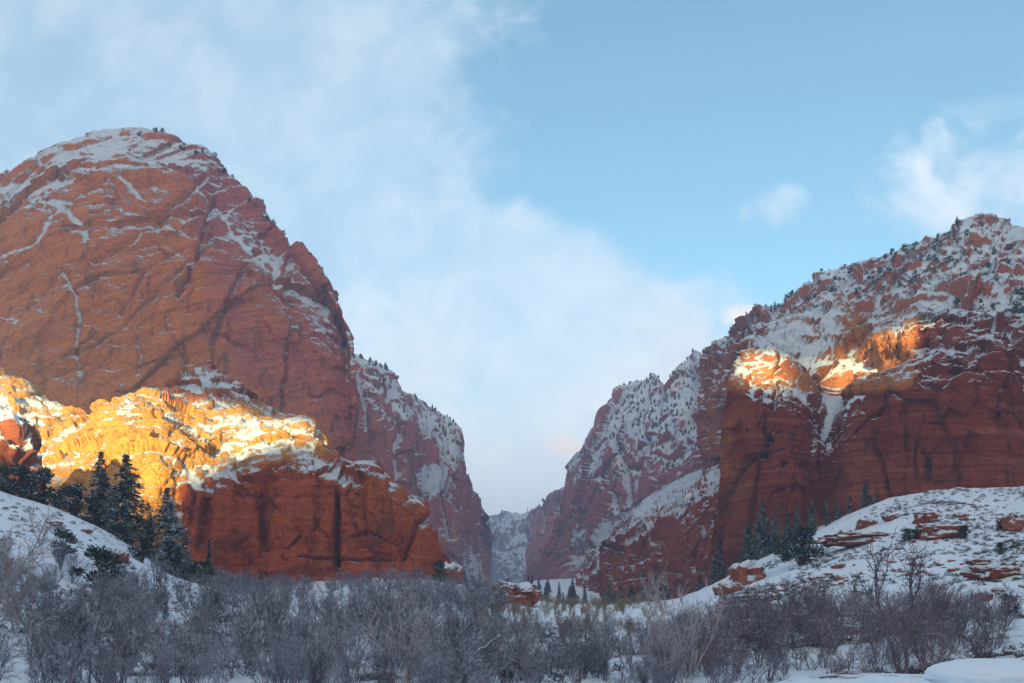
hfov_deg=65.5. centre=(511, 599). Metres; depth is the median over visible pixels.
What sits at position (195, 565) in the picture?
juniper
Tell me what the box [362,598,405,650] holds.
scrub oak
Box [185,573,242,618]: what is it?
scrub oak
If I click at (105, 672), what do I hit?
scrub oak
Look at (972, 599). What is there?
scrub oak
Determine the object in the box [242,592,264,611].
scrub oak
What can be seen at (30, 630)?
scrub oak
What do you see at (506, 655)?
scrub oak
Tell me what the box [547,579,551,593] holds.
fir tree
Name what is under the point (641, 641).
scrub oak
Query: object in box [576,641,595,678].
scrub oak
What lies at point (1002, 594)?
juniper
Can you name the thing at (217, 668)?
scrub oak
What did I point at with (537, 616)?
willow
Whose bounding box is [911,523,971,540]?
rock ledge
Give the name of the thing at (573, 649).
scrub oak
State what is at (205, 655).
scrub oak
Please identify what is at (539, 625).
scrub oak
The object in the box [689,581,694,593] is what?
fir tree
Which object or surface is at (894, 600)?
scrub oak
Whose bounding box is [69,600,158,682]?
scrub oak
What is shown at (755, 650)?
scrub oak
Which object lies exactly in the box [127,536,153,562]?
juniper
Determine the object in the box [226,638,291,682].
scrub oak
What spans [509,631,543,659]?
scrub oak
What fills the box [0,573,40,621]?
scrub oak
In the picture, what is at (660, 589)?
fir tree
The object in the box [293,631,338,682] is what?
scrub oak
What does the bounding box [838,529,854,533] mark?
boulder
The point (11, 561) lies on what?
scrub oak
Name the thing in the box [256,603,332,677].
scrub oak
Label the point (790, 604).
scrub oak
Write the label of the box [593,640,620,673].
scrub oak
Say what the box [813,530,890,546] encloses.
rock ledge
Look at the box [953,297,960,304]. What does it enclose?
juniper
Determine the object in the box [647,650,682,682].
scrub oak
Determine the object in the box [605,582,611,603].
fir tree
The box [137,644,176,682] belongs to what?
scrub oak
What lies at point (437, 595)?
scrub oak
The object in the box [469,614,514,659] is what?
scrub oak
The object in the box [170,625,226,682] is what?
scrub oak
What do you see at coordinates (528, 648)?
scrub oak
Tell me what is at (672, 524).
cliff
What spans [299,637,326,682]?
scrub oak
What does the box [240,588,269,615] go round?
scrub oak
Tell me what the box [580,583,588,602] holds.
fir tree
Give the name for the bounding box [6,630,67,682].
scrub oak
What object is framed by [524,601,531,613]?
willow
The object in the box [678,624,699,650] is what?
scrub oak
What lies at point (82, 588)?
scrub oak
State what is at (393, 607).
scrub oak
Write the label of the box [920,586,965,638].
scrub oak
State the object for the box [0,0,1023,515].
sky
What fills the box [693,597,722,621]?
scrub oak
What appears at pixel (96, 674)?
scrub oak
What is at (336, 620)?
scrub oak
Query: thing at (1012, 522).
boulder
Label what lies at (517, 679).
scrub oak
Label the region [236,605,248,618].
scrub oak
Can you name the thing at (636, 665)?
scrub oak
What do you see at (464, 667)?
scrub oak
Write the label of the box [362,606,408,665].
scrub oak
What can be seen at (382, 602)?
scrub oak
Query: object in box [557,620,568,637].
willow
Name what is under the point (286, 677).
scrub oak
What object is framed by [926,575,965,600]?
scrub oak
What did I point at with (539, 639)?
scrub oak
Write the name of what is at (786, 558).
juniper
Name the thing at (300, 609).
scrub oak
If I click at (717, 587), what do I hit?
boulder
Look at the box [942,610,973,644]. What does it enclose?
scrub oak
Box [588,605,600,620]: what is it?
willow
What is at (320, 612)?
scrub oak
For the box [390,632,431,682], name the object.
scrub oak
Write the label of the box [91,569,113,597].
scrub oak
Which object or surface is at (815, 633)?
brush
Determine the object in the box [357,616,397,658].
scrub oak
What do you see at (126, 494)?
fir tree
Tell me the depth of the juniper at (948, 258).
414.22 m
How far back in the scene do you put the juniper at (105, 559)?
107.50 m
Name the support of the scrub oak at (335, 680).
on the ground
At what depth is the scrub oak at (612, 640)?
73.90 m
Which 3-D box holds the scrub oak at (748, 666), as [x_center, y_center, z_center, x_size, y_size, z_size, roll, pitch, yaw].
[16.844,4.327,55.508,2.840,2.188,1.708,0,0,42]
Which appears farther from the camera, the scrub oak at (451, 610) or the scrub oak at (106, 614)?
the scrub oak at (451, 610)
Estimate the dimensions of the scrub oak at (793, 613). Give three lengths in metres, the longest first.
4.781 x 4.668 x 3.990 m
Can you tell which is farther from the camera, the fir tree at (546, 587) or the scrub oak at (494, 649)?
the fir tree at (546, 587)
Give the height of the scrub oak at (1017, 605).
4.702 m
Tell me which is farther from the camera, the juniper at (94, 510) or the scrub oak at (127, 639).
the juniper at (94, 510)
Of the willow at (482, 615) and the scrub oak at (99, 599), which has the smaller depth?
the scrub oak at (99, 599)
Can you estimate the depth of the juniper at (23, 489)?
149.58 m
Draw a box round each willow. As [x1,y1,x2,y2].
[477,610,490,624]
[508,600,516,613]
[519,609,532,630]
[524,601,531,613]
[528,608,541,620]
[550,597,562,614]
[552,608,562,624]
[556,596,567,610]
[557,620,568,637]
[565,595,577,614]
[571,617,587,637]
[580,608,600,633]
[581,605,591,617]
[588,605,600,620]
[617,599,629,614]
[624,621,634,632]
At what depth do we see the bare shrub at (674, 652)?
49.52 m
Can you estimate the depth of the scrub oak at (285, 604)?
106.08 m
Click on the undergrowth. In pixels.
(990, 654)
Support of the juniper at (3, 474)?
on the ground
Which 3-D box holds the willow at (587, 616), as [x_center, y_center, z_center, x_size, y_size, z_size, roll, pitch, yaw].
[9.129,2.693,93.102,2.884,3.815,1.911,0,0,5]
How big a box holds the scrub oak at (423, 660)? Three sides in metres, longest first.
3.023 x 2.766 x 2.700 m
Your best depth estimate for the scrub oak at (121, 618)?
75.96 m
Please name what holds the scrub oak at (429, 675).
on the ground
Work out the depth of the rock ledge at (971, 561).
124.47 m
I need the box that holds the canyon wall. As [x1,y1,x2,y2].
[353,354,494,586]
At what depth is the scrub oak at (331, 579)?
167.51 m
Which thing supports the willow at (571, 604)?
on the ground
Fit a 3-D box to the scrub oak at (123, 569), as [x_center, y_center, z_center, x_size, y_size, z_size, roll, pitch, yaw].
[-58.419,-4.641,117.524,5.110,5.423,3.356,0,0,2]
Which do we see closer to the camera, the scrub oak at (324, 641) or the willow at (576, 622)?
the scrub oak at (324, 641)
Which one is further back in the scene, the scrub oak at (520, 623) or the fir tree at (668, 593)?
the fir tree at (668, 593)
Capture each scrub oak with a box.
[0,549,24,576]
[0,550,41,578]
[0,552,9,569]
[0,573,17,601]
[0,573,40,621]
[0,628,27,681]
[0,646,15,674]
[5,589,67,658]
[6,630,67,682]
[13,620,63,672]
[14,568,53,603]
[19,616,43,645]
[24,620,74,682]
[24,624,104,682]
[28,562,69,596]
[28,589,54,611]
[33,624,86,682]
[34,591,49,606]
[38,584,105,682]
[39,563,67,590]
[39,593,61,616]
[43,599,89,659]
[48,606,113,669]
[52,537,70,569]
[54,637,99,682]
[59,553,91,583]
[62,577,97,601]
[62,590,95,610]
[65,593,90,610]
[66,588,94,614]
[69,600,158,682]
[78,628,136,682]
[81,589,122,624]
[83,624,133,682]
[85,588,108,613]
[89,640,123,679]
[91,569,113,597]
[92,651,135,682]
[95,597,115,632]
[101,597,159,638]
[103,625,147,674]
[105,601,155,682]
[107,567,154,612]
[108,610,138,633]
[109,551,131,576]
[110,588,172,632]
[120,573,144,589]
[120,651,154,682]
[127,588,165,625]
[131,574,150,585]
[131,615,182,678]
[137,610,187,667]
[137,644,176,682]
[146,558,171,586]
[151,640,189,682]
[155,579,174,619]
[164,597,277,678]
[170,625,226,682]
[171,619,197,640]
[173,592,214,628]
[173,618,209,642]
[173,654,192,681]
[179,629,224,682]
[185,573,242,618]
[187,632,257,682]
[188,655,229,682]
[195,573,217,614]
[195,578,232,616]
[202,613,257,667]
[218,606,292,676]
[225,607,263,664]
[226,574,279,609]
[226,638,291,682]
[230,566,259,588]
[235,645,261,678]
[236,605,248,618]
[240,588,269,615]
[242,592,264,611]
[246,604,289,640]
[254,607,297,662]
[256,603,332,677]
[257,630,307,682]
[259,642,301,682]
[261,608,327,648]
[265,595,297,620]
[268,636,329,682]
[273,598,314,641]
[277,650,312,682]
[281,612,300,643]
[292,600,321,636]
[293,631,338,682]
[297,585,320,614]
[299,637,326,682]
[310,614,328,642]
[311,614,366,664]
[314,640,351,682]
[315,580,348,604]
[315,592,345,629]
[315,599,359,635]
[318,636,343,670]
[320,598,362,659]
[322,660,343,682]
[323,628,379,682]
[324,608,363,639]
[325,572,339,590]
[325,587,340,602]
[328,651,348,682]
[329,591,366,631]
[330,615,389,668]
[341,669,374,682]
[350,618,423,675]
[357,595,372,611]
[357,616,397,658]
[358,594,404,631]
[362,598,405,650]
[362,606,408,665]
[364,638,413,682]
[371,630,401,679]
[373,592,395,615]
[381,591,431,633]
[385,592,408,629]
[386,579,396,593]
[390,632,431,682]
[395,625,418,647]
[397,575,422,601]
[399,621,479,682]
[400,607,445,672]
[402,571,441,604]
[405,568,424,593]
[410,607,505,682]
[416,664,439,682]
[417,628,452,675]
[417,650,450,682]
[424,572,455,598]
[424,580,444,612]
[438,602,458,621]
[442,584,457,607]
[443,645,473,682]
[444,645,484,682]
[452,584,464,600]
[454,593,482,629]
[455,611,516,682]
[459,639,509,682]
[464,582,486,613]
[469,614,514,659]
[469,658,500,682]
[481,610,510,652]
[482,642,510,682]
[484,639,548,682]
[488,579,513,611]
[503,628,553,680]
[503,665,529,682]
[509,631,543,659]
[509,635,564,682]
[510,624,531,648]
[516,617,532,635]
[526,609,553,639]
[526,626,549,658]
[552,616,582,646]
[552,629,602,682]
[563,650,577,674]
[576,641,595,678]
[577,628,619,677]
[584,626,603,650]
[590,634,615,680]
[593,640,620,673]
[596,627,638,671]
[597,656,642,682]
[601,618,616,643]
[608,629,619,652]
[626,624,694,682]
[629,648,650,677]
[632,617,650,655]
[634,660,650,682]
[640,644,658,682]
[641,618,661,649]
[647,612,684,635]
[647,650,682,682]
[668,611,689,636]
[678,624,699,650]
[686,613,744,674]
[687,600,734,675]
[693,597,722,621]
[693,615,724,638]
[700,605,769,671]
[704,651,724,682]
[708,638,737,672]
[712,659,741,682]
[721,588,742,619]
[724,579,760,614]
[725,661,783,682]
[733,605,784,667]
[739,647,766,675]
[744,614,790,646]
[748,580,775,615]
[752,619,796,665]
[753,629,790,680]
[763,605,794,642]
[764,646,797,680]
[766,596,811,624]
[769,589,802,634]
[771,598,817,650]
[777,573,808,603]
[777,587,816,632]
[793,594,818,613]
[800,574,826,617]
[804,583,830,608]
[811,584,862,636]
[818,589,839,618]
[840,584,892,637]
[846,619,896,672]
[868,612,929,670]
[871,587,907,630]
[880,581,933,640]
[883,599,966,667]
[894,585,956,633]
[904,582,936,612]
[913,602,942,639]
[917,594,965,633]
[920,579,975,640]
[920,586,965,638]
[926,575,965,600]
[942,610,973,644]
[961,587,984,619]
[962,587,1013,641]
[966,581,1023,631]
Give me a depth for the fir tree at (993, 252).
418.29 m
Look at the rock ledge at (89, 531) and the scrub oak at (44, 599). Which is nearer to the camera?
the scrub oak at (44, 599)
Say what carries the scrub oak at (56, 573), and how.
on the ground
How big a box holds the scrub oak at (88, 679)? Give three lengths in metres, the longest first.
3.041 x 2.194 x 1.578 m
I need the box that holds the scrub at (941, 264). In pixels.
[699,213,1023,377]
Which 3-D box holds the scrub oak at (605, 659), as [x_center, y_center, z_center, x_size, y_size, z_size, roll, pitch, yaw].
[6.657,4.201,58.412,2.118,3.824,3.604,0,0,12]
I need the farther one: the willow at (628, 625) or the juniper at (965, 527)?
the juniper at (965, 527)
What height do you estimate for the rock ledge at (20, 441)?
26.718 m
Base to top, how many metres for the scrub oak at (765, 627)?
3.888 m
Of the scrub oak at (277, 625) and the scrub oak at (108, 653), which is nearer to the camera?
the scrub oak at (108, 653)
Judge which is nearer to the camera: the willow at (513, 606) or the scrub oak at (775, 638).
the scrub oak at (775, 638)
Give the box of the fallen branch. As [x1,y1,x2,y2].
[345,655,413,682]
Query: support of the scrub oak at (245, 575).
on the ground
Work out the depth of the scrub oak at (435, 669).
39.16 m
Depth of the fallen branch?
55.94 m
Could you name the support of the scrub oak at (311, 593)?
on the ground
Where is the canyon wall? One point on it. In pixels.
(386, 443)
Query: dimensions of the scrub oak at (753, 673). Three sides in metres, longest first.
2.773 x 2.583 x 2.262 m
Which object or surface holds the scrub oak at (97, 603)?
on the ground
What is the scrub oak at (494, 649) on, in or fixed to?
on the ground
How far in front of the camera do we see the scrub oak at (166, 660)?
41.48 m
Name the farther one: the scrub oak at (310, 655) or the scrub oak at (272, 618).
the scrub oak at (272, 618)
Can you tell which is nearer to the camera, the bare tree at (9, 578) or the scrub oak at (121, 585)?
the bare tree at (9, 578)
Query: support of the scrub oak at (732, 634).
on the ground
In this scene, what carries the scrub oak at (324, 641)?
on the ground
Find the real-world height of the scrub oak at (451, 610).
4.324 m
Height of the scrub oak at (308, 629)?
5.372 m
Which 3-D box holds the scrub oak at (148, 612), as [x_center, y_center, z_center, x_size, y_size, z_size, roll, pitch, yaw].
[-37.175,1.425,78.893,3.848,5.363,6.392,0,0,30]
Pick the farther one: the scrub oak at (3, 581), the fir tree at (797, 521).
the fir tree at (797, 521)
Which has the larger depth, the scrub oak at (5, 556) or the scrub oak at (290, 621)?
the scrub oak at (5, 556)
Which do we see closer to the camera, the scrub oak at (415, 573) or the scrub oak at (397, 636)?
the scrub oak at (397, 636)
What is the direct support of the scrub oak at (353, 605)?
on the ground
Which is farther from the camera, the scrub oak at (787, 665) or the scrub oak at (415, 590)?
the scrub oak at (415, 590)
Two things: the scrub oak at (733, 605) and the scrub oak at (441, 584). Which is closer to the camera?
the scrub oak at (733, 605)
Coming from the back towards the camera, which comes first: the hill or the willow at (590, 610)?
the hill
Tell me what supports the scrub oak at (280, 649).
on the ground
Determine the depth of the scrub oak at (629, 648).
63.58 m
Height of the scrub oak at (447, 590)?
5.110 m
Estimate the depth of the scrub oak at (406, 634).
69.25 m
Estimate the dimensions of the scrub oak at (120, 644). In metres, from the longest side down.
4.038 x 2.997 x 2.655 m
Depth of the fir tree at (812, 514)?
225.73 m
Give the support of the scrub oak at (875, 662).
on the ground
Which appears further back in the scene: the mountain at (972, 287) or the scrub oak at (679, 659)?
the mountain at (972, 287)
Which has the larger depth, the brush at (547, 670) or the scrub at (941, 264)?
the scrub at (941, 264)
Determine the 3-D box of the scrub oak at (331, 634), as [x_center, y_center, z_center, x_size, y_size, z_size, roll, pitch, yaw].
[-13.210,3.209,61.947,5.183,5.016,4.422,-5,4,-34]
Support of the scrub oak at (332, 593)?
on the ground
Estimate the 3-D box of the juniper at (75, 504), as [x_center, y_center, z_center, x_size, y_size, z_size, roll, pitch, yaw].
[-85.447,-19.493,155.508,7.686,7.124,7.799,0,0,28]
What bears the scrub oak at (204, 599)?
on the ground
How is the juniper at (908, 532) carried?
on the ground
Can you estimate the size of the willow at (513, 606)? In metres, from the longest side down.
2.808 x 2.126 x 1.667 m
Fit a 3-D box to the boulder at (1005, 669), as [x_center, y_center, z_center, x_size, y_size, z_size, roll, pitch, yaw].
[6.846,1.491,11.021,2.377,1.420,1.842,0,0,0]
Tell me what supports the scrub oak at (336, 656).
on the ground
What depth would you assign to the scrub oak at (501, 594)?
123.67 m
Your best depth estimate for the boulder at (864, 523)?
180.82 m
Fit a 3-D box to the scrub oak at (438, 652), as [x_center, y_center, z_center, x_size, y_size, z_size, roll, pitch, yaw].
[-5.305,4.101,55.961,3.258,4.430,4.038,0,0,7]
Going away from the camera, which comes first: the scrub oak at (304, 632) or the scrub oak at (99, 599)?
the scrub oak at (304, 632)
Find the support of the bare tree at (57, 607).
on the ground
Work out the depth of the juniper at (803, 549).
168.54 m
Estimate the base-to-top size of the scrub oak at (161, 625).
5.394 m
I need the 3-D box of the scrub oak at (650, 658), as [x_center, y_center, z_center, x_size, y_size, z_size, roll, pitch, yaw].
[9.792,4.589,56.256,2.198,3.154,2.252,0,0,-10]
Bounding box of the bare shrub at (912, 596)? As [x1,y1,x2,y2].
[844,528,957,673]
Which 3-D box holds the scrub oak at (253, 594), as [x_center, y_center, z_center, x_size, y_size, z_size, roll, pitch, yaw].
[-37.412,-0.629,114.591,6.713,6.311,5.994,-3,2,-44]
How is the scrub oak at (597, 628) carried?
on the ground
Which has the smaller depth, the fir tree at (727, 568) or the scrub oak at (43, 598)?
the scrub oak at (43, 598)
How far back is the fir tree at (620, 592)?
259.72 m
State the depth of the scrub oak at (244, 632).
66.84 m
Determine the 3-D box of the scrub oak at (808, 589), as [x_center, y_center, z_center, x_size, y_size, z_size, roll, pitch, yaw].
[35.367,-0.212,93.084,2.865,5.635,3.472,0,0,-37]
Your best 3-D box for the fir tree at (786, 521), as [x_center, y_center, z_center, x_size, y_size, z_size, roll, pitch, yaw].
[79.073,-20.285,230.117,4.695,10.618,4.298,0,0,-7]
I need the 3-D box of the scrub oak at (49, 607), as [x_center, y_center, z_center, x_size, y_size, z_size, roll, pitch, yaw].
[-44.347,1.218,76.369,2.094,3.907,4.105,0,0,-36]
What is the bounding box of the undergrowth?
[0,487,1023,682]
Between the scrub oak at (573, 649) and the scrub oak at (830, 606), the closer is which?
the scrub oak at (573, 649)
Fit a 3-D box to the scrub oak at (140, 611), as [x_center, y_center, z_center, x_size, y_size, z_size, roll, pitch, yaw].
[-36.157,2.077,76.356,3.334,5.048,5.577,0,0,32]
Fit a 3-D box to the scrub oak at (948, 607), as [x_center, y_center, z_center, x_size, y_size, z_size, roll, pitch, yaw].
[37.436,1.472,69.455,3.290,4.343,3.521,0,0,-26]
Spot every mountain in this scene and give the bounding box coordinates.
[0,127,359,460]
[523,335,728,581]
[691,213,1023,475]
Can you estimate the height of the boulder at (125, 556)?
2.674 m
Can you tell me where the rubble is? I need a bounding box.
[714,500,1023,605]
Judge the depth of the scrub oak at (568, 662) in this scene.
62.20 m
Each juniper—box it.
[0,461,46,497]
[0,463,25,494]
[25,466,62,504]
[49,527,77,555]
[51,482,96,516]
[68,544,129,588]
[82,500,110,525]
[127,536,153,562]
[162,548,188,578]
[180,560,215,585]
[431,560,447,581]
[772,537,795,561]
[773,524,829,565]
[901,527,919,539]
[945,255,953,262]
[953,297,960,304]
[958,524,970,538]
[992,541,1007,554]
[995,520,1001,528]
[998,591,1021,614]
[1005,244,1013,250]
[1010,306,1022,313]
[1018,287,1023,295]
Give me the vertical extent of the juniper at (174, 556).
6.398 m
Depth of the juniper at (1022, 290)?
346.46 m
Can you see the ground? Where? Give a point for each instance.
(805, 674)
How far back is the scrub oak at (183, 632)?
73.64 m
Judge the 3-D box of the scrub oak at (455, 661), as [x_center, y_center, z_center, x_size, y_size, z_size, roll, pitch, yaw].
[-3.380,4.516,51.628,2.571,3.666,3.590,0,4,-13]
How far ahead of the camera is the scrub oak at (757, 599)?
91.89 m
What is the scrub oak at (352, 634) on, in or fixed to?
on the ground
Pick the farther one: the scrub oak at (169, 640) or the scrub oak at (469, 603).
the scrub oak at (469, 603)
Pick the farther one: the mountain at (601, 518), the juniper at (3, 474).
the mountain at (601, 518)
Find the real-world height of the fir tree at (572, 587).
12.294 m
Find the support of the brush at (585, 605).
on the ground
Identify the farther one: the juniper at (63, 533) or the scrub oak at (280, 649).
the juniper at (63, 533)
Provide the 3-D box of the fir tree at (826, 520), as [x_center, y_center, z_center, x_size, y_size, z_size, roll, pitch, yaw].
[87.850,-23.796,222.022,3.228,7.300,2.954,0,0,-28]
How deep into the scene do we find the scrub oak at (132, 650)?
60.60 m
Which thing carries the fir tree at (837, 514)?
on the ground
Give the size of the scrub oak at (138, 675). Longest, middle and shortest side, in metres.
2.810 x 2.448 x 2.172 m
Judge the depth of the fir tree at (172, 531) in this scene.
159.23 m
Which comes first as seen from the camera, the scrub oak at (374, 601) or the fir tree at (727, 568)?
the scrub oak at (374, 601)
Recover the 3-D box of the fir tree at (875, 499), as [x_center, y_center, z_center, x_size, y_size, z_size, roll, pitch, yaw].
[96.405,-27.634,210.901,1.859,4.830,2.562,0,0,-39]
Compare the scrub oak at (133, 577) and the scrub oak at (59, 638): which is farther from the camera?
the scrub oak at (133, 577)
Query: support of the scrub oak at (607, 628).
on the ground
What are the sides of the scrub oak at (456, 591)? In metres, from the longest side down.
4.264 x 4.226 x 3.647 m
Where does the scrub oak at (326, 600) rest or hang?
on the ground
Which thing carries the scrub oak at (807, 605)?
on the ground
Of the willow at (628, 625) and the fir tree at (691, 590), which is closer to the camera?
the willow at (628, 625)
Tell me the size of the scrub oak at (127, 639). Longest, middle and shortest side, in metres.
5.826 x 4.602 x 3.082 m
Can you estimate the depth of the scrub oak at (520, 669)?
52.06 m
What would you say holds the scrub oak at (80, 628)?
on the ground
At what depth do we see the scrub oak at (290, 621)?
87.50 m
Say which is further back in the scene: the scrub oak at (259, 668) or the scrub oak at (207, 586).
the scrub oak at (207, 586)
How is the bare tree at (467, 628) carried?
on the ground
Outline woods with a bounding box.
[354,348,700,568]
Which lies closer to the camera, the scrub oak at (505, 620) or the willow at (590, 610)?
the scrub oak at (505, 620)
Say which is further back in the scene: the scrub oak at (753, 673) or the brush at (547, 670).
the brush at (547, 670)
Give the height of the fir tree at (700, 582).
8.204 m
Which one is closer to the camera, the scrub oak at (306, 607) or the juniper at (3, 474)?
the scrub oak at (306, 607)
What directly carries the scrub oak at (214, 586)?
on the ground
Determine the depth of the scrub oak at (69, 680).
37.91 m
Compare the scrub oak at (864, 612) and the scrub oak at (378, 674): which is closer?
the scrub oak at (378, 674)
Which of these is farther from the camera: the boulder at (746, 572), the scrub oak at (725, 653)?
the boulder at (746, 572)
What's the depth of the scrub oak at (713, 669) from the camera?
51.19 m
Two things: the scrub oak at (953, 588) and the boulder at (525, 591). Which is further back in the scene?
the boulder at (525, 591)
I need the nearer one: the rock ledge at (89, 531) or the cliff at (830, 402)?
the rock ledge at (89, 531)
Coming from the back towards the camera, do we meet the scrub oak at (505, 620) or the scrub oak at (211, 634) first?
the scrub oak at (505, 620)
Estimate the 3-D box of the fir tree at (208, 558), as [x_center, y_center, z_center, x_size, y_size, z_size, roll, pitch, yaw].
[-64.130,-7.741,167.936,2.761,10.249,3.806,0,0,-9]
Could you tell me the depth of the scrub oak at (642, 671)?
52.06 m
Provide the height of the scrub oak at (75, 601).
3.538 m
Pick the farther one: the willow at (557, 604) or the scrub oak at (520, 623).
the willow at (557, 604)
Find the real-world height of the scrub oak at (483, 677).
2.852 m
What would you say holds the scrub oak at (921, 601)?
on the ground
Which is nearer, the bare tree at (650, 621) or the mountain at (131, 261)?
the bare tree at (650, 621)
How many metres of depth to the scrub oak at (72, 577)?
106.69 m
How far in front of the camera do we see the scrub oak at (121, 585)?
90.46 m
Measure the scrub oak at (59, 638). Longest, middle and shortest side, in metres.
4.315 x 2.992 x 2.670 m
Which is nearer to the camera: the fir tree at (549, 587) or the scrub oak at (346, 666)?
the scrub oak at (346, 666)
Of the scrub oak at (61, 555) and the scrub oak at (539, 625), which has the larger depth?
the scrub oak at (61, 555)
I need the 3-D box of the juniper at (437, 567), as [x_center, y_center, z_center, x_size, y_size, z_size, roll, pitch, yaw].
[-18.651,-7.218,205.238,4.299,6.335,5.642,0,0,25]
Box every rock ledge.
[0,409,42,499]
[46,521,63,525]
[80,529,93,533]
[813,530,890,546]
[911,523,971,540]
[951,513,970,517]
[960,564,1021,580]
[963,558,995,564]
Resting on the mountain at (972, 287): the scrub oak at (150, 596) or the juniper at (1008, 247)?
the juniper at (1008, 247)
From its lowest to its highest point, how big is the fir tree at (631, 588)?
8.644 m
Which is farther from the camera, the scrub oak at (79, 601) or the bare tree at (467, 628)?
the scrub oak at (79, 601)
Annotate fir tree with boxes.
[78,451,123,532]
[94,453,164,545]
[145,487,195,570]
[146,512,156,558]
[184,552,196,580]
[203,540,213,570]
[537,578,543,600]
[543,582,548,596]
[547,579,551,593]
[568,579,577,602]
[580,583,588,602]
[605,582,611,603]
[617,584,625,604]
[628,582,636,601]
[659,582,664,599]
[662,576,672,599]
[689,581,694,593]
[694,570,704,590]
[705,545,724,583]
[724,560,729,576]
[736,519,758,563]
[746,502,774,559]
[764,507,781,554]
[780,512,791,546]
[789,506,801,541]
[806,498,817,530]
[822,502,830,525]
[833,500,841,519]
[845,494,852,513]
[850,580,857,604]
[858,478,872,507]
[871,487,878,503]
[991,245,996,254]
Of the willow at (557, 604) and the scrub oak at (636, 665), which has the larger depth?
the willow at (557, 604)
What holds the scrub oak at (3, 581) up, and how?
on the ground
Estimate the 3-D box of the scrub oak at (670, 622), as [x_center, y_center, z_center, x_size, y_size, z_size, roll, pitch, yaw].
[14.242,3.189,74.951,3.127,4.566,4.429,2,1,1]
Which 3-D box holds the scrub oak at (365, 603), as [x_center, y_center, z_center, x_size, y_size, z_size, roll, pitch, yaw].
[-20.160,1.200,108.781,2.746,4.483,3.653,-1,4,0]
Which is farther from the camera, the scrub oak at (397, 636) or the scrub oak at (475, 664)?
the scrub oak at (397, 636)
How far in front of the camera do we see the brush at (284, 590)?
114.88 m
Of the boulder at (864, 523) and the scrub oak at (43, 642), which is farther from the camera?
the boulder at (864, 523)
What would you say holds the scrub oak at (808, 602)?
on the ground
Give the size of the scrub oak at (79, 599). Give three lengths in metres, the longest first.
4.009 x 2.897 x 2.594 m
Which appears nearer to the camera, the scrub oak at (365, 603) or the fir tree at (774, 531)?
the scrub oak at (365, 603)
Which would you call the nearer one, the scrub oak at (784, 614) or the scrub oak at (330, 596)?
the scrub oak at (784, 614)
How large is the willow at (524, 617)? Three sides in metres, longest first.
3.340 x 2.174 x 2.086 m
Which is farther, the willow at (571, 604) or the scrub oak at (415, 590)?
the willow at (571, 604)
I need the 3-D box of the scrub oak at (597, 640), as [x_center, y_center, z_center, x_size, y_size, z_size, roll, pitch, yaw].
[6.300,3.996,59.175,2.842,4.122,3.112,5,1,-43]
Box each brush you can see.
[89,558,519,677]
[481,592,663,633]
[489,607,701,682]
[665,587,1022,682]
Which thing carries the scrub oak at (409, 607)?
on the ground
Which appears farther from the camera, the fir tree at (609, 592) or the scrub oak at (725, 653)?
the fir tree at (609, 592)
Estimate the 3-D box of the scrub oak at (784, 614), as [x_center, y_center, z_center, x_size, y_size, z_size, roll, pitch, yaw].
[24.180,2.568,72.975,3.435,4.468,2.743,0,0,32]
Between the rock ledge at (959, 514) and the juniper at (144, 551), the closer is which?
the juniper at (144, 551)
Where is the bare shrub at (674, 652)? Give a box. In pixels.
[645,558,723,682]
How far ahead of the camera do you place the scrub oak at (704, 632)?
55.76 m
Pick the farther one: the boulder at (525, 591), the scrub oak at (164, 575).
the boulder at (525, 591)
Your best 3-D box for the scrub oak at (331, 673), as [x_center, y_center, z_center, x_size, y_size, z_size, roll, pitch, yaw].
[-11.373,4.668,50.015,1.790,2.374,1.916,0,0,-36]
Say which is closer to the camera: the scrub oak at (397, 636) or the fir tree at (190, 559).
the scrub oak at (397, 636)
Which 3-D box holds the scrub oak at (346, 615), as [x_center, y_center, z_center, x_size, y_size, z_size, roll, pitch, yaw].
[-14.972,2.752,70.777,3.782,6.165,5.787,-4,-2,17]
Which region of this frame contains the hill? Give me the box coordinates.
[488,510,528,584]
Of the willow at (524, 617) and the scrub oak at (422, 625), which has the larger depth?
the willow at (524, 617)
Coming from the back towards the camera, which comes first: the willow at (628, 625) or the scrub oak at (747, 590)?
the scrub oak at (747, 590)
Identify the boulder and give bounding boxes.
[115,551,129,563]
[437,561,463,583]
[491,580,540,607]
[712,579,742,594]
[728,559,765,584]
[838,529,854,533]
[854,517,877,529]
[881,513,898,520]
[912,510,939,523]
[922,655,1023,682]
[996,512,1023,531]
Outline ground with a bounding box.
[0,486,1023,682]
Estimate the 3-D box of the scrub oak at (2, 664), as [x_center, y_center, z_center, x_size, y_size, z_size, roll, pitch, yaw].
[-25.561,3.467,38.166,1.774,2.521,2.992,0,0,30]
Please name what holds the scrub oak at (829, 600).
on the ground
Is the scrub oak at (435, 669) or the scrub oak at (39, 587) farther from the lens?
the scrub oak at (39, 587)
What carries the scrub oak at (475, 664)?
on the ground
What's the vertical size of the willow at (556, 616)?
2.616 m
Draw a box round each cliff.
[0,360,450,585]
[574,464,719,602]
[707,300,1023,585]
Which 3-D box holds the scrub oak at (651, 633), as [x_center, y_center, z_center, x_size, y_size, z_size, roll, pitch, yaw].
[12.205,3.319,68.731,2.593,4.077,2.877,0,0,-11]
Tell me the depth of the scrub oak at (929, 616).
67.75 m
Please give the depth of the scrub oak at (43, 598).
79.91 m
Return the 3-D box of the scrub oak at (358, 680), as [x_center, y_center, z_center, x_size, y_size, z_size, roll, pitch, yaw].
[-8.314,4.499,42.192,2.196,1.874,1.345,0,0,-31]
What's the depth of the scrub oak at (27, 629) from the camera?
62.11 m
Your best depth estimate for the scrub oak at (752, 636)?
59.67 m
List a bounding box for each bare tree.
[0,499,71,637]
[23,584,114,682]
[334,588,452,682]
[422,594,483,682]
[634,569,678,677]

